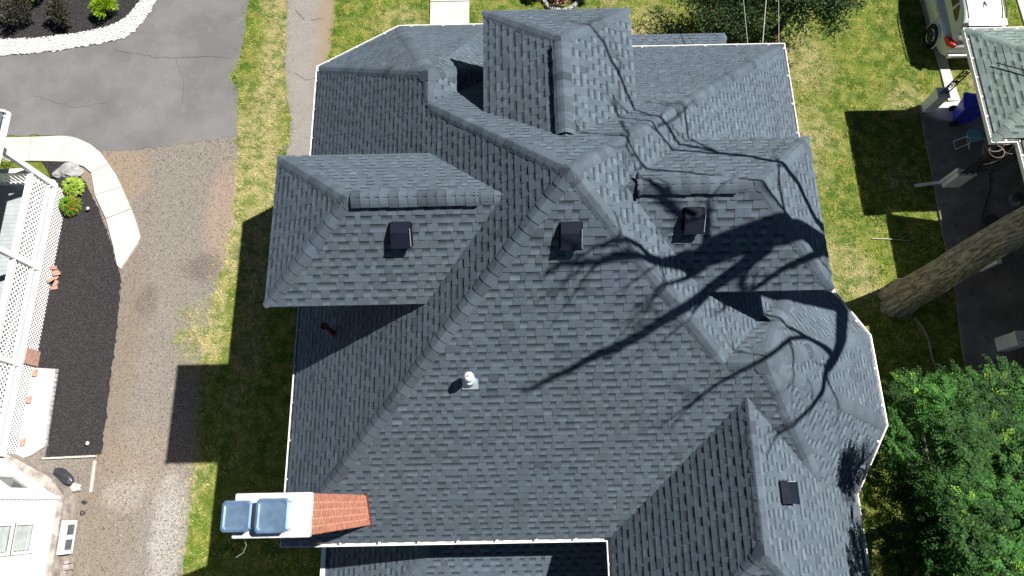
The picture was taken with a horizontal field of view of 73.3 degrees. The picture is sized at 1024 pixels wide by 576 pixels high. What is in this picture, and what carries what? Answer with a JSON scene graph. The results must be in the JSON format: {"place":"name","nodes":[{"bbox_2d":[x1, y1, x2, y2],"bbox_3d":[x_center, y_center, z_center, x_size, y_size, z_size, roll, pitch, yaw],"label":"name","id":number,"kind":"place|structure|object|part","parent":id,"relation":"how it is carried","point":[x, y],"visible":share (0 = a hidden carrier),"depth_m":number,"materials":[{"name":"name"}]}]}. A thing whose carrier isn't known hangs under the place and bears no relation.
{"place":"outdoors","nodes":[
{"label":"outdoors","id":0,"kind":"place"},
{"bbox_2d":[0,0,248,150],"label":"asphalt driveway","id":1,"kind":"structure","parent":0,"point":[157,77],"depth_m":23.10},
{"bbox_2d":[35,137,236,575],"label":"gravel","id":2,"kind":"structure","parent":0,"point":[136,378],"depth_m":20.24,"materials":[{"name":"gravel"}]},
{"bbox_2d":[430,0,468,23],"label":"front path","id":3,"kind":"structure","parent":0,"point":[449,11],"depth_m":23.82,"materials":[{"name":"concrete"}]},
{"bbox_2d":[0,0,1023,575],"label":"ground","id":4,"kind":"structure","parent":0,"point":[914,96],"depth_m":21.64,"materials":[{"name":"green plant"}]},
{"bbox_2d":[0,156,18,181],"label":"shrub","id":5,"kind":"object","parent":4,"relation":"on","point":[2,163],"visible":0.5,"depth_m":21.80,"materials":[{"name":"green plant"}]},
{"bbox_2d":[0,109,77,575],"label":"white house","id":6,"kind":"structure","parent":4,"relation":"on","point":[38,525],"depth_m":19.32,"materials":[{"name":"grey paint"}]},
{"bbox_2d":[0,523,15,556],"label":"window","id":7,"kind":"structure","parent":6,"relation":"in","point":[6,532],"depth_m":16.70,"materials":[{"name":"white glass"}]},
{"bbox_2d":[0,473,36,491],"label":"window","id":8,"kind":"structure","parent":6,"relation":"in","point":[11,482],"depth_m":17.82,"materials":[{"name":"white paint"}]},
{"bbox_2d":[10,522,38,554],"bbox_3d":[-12.273,6.273,17.268,0.090,0.860,0.760,-1,73,0],"label":"window","id":9,"kind":"structure","parent":6,"relation":"in","point":[20,541],"depth_m":17.30,"materials":[{"name":"white glass"}]},
{"bbox_2d":[56,520,77,554],"bbox_3d":[-12.018,6.734,18.610,0.152,0.460,0.860,-1,73,0],"label":"basement window","id":10,"kind":"structure","parent":6,"relation":"in","point":[65,544],"depth_m":18.50,"materials":[{"name":"white paint"}]},
{"bbox_2d":[0,0,140,39],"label":"mulch bed","id":11,"kind":"object","parent":4,"relation":"on","point":[66,28],"visible":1,"depth_m":23.82,"materials":[{"name":"black wood"}]},
{"bbox_2d":[0,0,35,25],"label":"bronze shrub","id":12,"kind":"object","parent":11,"relation":"on","point":[6,17],"visible":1,"depth_m":23.30,"materials":[{"name":"brown plant"}]},
{"bbox_2d":[42,0,72,27],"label":"bronze shrub","id":13,"kind":"object","parent":11,"relation":"on","point":[54,5],"visible":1,"depth_m":23.29,"materials":[{"name":"brown plant"}]},
{"bbox_2d":[0,0,155,55],"bbox_3d":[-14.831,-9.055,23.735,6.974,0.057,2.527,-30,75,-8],"label":"white stones","id":14,"kind":"object","parent":11,"relation":"on","point":[74,38],"visible":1,"depth_m":23.59,"materials":[{"name":"white stone"}]},
{"bbox_2d":[87,0,118,19],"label":"round shrub","id":15,"kind":"object","parent":11,"relation":"on","point":[96,6],"visible":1,"depth_m":23.42,"materials":[{"name":"green plant"}]},
{"bbox_2d":[1,136,139,268],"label":"walkway","id":16,"kind":"structure","parent":4,"relation":"on","point":[113,202],"depth_m":22.06,"materials":[{"name":"concrete"}]},
{"bbox_2d":[33,161,121,456],"bbox_3d":[-13.171,0.263,20.915,2.582,0.055,9.653,-9,73,-2],"label":"mulch bed","id":17,"kind":"object","parent":4,"relation":"on","point":[86,332],"visible":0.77,"depth_m":20.61,"materials":[{"name":"black wood"}]},
{"bbox_2d":[47,266,60,289],"bbox_3d":[-13.935,-0.322,20.959,0.361,0.248,0.759,-1,73,0],"label":"brick pile","id":18,"kind":"object","parent":17,"relation":"on","point":[55,274],"visible":1,"depth_m":20.95,"materials":[{"name":"brick"}]},
{"bbox_2d":[52,171,59,178],"bbox_3d":[-14.590,-3.625,22.067,0.301,0.266,0.239,14,73,4],"label":"garden rock","id":19,"kind":"object","parent":17,"relation":"on","point":[56,174],"visible":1,"depth_m":21.99,"materials":[{"name":"grey stone"}]},
{"bbox_2d":[55,162,83,177],"bbox_3d":[-14.225,-3.767,22.133,0.956,0.256,0.557,-1,73,0],"label":"garden rock","id":20,"kind":"object","parent":17,"relation":"on","point":[69,169],"visible":0.95,"depth_m":22.04,"materials":[{"name":"grey stone"}]},
{"bbox_2d":[58,195,83,215],"bbox_3d":[-13.875,-2.599,21.545,0.756,0.511,0.723,-1,73,0],"label":"spirea","id":21,"kind":"object","parent":17,"relation":"on","point":[68,208],"visible":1,"depth_m":21.45,"materials":[{"name":"green plant"}]},
{"bbox_2d":[61,176,86,196],"bbox_3d":[-13.875,-3.222,21.720,0.780,0.543,0.766,-1,73,0],"label":"hosta","id":22,"kind":"object","parent":17,"relation":"on","point":[71,186],"visible":0.99,"depth_m":21.61,"materials":[{"name":"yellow plant"}]},
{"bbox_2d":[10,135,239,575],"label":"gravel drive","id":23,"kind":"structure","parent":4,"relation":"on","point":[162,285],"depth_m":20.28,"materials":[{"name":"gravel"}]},
{"bbox_2d":[16,368,58,457],"bbox_3d":[-13.624,3.610,19.835,0.859,0.155,2.670,-1,73,0],"label":"side pad","id":24,"kind":"object","parent":23,"relation":"on","point":[36,424],"visible":0.99,"depth_m":19.79,"materials":[{"name":"concrete"}]},
{"bbox_2d":[19,438,25,445],"bbox_3d":[-13.870,4.366,19.507,0.100,0.090,0.210,-2,73,0],"label":"loose brick","id":25,"kind":"object","parent":24,"relation":"on","point":[22,441],"visible":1,"depth_m":19.48,"materials":[{"name":"orange brick"}]},
{"bbox_2d":[26,396,31,403],"bbox_3d":[-13.941,3.220,19.860,0.100,0.090,0.210,-5,73,-1],"label":"loose brick","id":26,"kind":"object","parent":24,"relation":"on","point":[28,399],"visible":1,"depth_m":19.83,"materials":[{"name":"brick"}]},
{"bbox_2d":[32,369,37,376],"bbox_3d":[-13.925,2.475,20.089,0.100,0.090,0.210,0,73,0],"label":"loose brick","id":27,"kind":"object","parent":24,"relation":"on","point":[34,372],"visible":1,"depth_m":20.06,"materials":[{"name":"orange brick"}]},
{"bbox_2d":[53,467,73,484],"bbox_3d":[-12.523,5.261,19.230,0.720,0.288,0.334,33,76,10],"label":"tarp bundle","id":28,"kind":"object","parent":23,"relation":"on","point":[64,476],"visible":1,"depth_m":19.14,"materials":[{"name":"grey plastic"}]},
{"bbox_2d":[42,455,96,459],"bbox_3d":[-12.516,4.790,19.473,1.510,0.100,0.050,-3,73,0],"label":"edging plank","id":29,"kind":"object","parent":23,"relation":"on","point":[65,457],"visible":1,"depth_m":19.43,"materials":[{"name":"white wood"}]},
{"bbox_2d":[69,483,80,491],"bbox_3d":[-12.174,5.557,19.179,0.332,0.202,0.262,-1,73,0],"label":"shell stone","id":30,"kind":"object","parent":23,"relation":"on","point":[74,487],"visible":1,"depth_m":19.12,"materials":[{"name":"white stone"}]},
{"bbox_2d":[89,460,96,491],"bbox_3d":[-11.771,5.289,19.336,0.070,0.050,0.860,-2,73,0],"label":"loose board","id":31,"kind":"object","parent":23,"relation":"on","point":[92,475],"visible":1,"depth_m":19.32,"materials":[{"name":"white wood"}]},
{"bbox_2d":[95,433,187,573],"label":"white chips","id":32,"kind":"object","parent":23,"relation":"on","point":[156,512],"visible":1,"depth_m":19.03,"materials":[{"name":"stone"}]},
{"bbox_2d":[283,0,335,155],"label":"paved strip","id":33,"kind":"object","parent":4,"relation":"on","point":[308,44],"visible":0.65,"depth_m":23.38,"materials":[{"name":"beige concrete"}]},
{"bbox_2d":[220,7,887,575],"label":"shingled house","id":34,"kind":"structure","parent":4,"relation":"on","point":[556,287],"depth_m":11.84,"materials":[{"name":"grey"}]},
{"bbox_2d":[762,3,765,44],"bbox_3d":[7.764,-15.897,18.102,0.019,2.672,20.642,10,73,3],"label":"service wire","id":35,"kind":"object","parent":34,"relation":"attached to","point":[764,22],"visible":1,"depth_m":16.56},
{"bbox_2d":[542,0,579,8],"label":"stone ring","id":36,"kind":"object","parent":4,"relation":"on","point":[574,5],"visible":0.63,"depth_m":23.79,"materials":[{"name":"white stone"}]},
{"bbox_2d":[552,0,569,5],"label":"pink shrub","id":37,"kind":"object","parent":36,"relation":"in","point":[556,2],"visible":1,"depth_m":23.64,"materials":[{"name":"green plant"}]},
{"bbox_2d":[673,0,797,43],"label":"shade tree","id":38,"kind":"object","parent":4,"relation":"on","point":[736,7],"visible":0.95,"depth_m":21.19,"materials":[{"name":"green plant"}]},
{"bbox_2d":[749,0,865,45],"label":"shade tree","id":39,"kind":"object","parent":4,"relation":"on","point":[824,7],"visible":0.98,"depth_m":20.98,"materials":[{"name":"green plant"}]},
{"bbox_2d":[872,237,907,242],"bbox_3d":[11.714,-1.474,21.255,1.162,0.056,0.305,-1,73,0],"label":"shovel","id":40,"kind":"object","parent":4,"relation":"on","point":[891,239],"visible":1,"depth_m":21.27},
{"bbox_2d":[861,354,1023,575],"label":"locust tree","id":41,"kind":"object","parent":4,"relation":"on","point":[968,522],"visible":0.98,"depth_m":13.11,"materials":[{"name":"green plant"}]},
{"bbox_2d":[877,205,1023,376],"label":"bare tree","id":42,"kind":"object","parent":4,"relation":"on","point":[910,294],"visible":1,"depth_m":17.79,"materials":[{"name":"brown plant"}]},
{"bbox_2d":[924,0,1007,58],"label":"parked car","id":43,"kind":"object","parent":4,"relation":"on","point":[948,20],"visible":0.56,"depth_m":22.26,"materials":[{"name":"silver metal"}]},
{"bbox_3d":[14.283,-9.510,22.369,0.134,0.449,0.860,-1,73,0],"label":"rear door window","id":44,"kind":"part","parent":43,"relation":"part of","materials":[{"name":"black glass"}]},
{"bbox_3d":[14.293,-8.749,22.156,0.127,0.420,0.560,-1,73,0],"label":"rear quarter window","id":45,"kind":"part","parent":43,"relation":"part of","materials":[{"name":"black glass"}]},
{"bbox_3d":[15.027,-8.169,22.045,1.280,0.420,0.340,-1,73,0],"label":"rear window","id":46,"kind":"part","parent":43,"relation":"part of","materials":[{"name":"black glass"}]},
{"bbox_2d":[980,258,1001,271],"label":"porch pillar","id":47,"kind":"structure","parent":4,"relation":"on","point":[995,263],"depth_m":20.40,"materials":[{"name":"white paint"}]},
{"bbox_2d":[960,27,1023,180],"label":"porch house","id":48,"kind":"structure","parent":4,"relation":"on","point":[999,89],"depth_m":19.03,"materials":[{"name":"green"}]},
{"bbox_2d":[967,137,1022,184],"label":"bare vine","id":49,"kind":"object","parent":48,"relation":"hanging from","point":[999,150],"visible":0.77,"depth_m":18.81,"materials":[{"name":"brown plant"}]},
{"bbox_2d":[996,62,1023,70],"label":"roof cable","id":50,"kind":"object","parent":48,"relation":"attached to","point":[1009,66],"visible":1,"depth_m":18.91,"materials":[{"name":"black metal"}]},
{"bbox_2d":[994,331,1023,351],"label":"porch pillar","id":51,"kind":"structure","parent":4,"relation":"on","point":[1014,340],"depth_m":19.69,"materials":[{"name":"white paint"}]},
{"bbox_2d":[920,0,959,100],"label":"garden path","id":52,"kind":"structure","parent":0,"point":[944,69],"depth_m":23.03,"materials":[{"name":"concrete"}]},
{"bbox_2d":[919,101,1023,573],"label":"patio","id":53,"kind":"structure","parent":0,"point":[990,305],"depth_m":21.39,"materials":[{"name":"concrete"}]},
{"bbox_2d":[920,65,970,112],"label":"porch pillar","id":54,"kind":"structure","parent":53,"relation":"on","point":[935,99],"depth_m":21.80,"materials":[{"name":"white paint"}]},
{"bbox_2d":[949,92,980,126],"bbox_3d":[14.539,-5.680,21.964,0.804,1.064,0.656,8,73,3],"label":"recycling bin","id":55,"kind":"object","parent":53,"relation":"on","point":[966,110],"visible":0.64,"depth_m":21.76,"materials":[{"name":"blue plastic"}]},
{"bbox_2d":[953,129,981,149],"bbox_3d":[14.486,-4.695,21.876,0.484,0.655,0.470,-1,73,0],"label":"side table","id":56,"kind":"object","parent":53,"relation":"on","point":[974,134],"visible":0.98,"depth_m":21.58,"materials":[{"name":"teal paint"}]},
{"bbox_2d":[941,139,1020,187],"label":"porch pillar","id":57,"kind":"structure","parent":53,"relation":"on","point":[960,177],"depth_m":20.66,"materials":[{"name":"white paint"}]},
{"bbox_2d":[914,168,959,186],"bbox_3d":[13.162,-3.428,21.342,0.819,1.026,0.108,-6,73,-2],"label":"downspout","id":58,"kind":"object","parent":57,"relation":"attached to","point":[956,170],"visible":1,"depth_m":21.74,"materials":[{"name":"grey metal"}]},
{"bbox_2d":[981,174,990,222],"bbox_3d":[14.918,-2.795,21.607,0.110,0.031,1.786,20,74,6],"label":"floor cable","id":59,"kind":"object","parent":53,"relation":"on","point":[987,198],"visible":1,"depth_m":21.61,"materials":[{"name":"black metal"}]},
{"bbox_2d":[981,214,999,228],"bbox_3d":[14.715,-1.973,21.212,0.533,0.310,0.533,-1,73,0],"label":"plant pot","id":60,"kind":"object","parent":53,"relation":"on","point":[988,220],"visible":0.56,"depth_m":21.10,"materials":[{"name":"grey plastic"}]},
{"bbox_2d":[1008,192,1023,205],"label":"plant pot","id":61,"kind":"object","parent":53,"relation":"on","point":[1016,198],"visible":1,"depth_m":21.50,"materials":[{"name":"grey plastic"}]},
{"bbox_2d":[1017,0,1023,23],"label":"pavement","id":62,"kind":"structure","parent":0,"point":[1020,3],"depth_m":23.76,"materials":[{"name":"concrete"}]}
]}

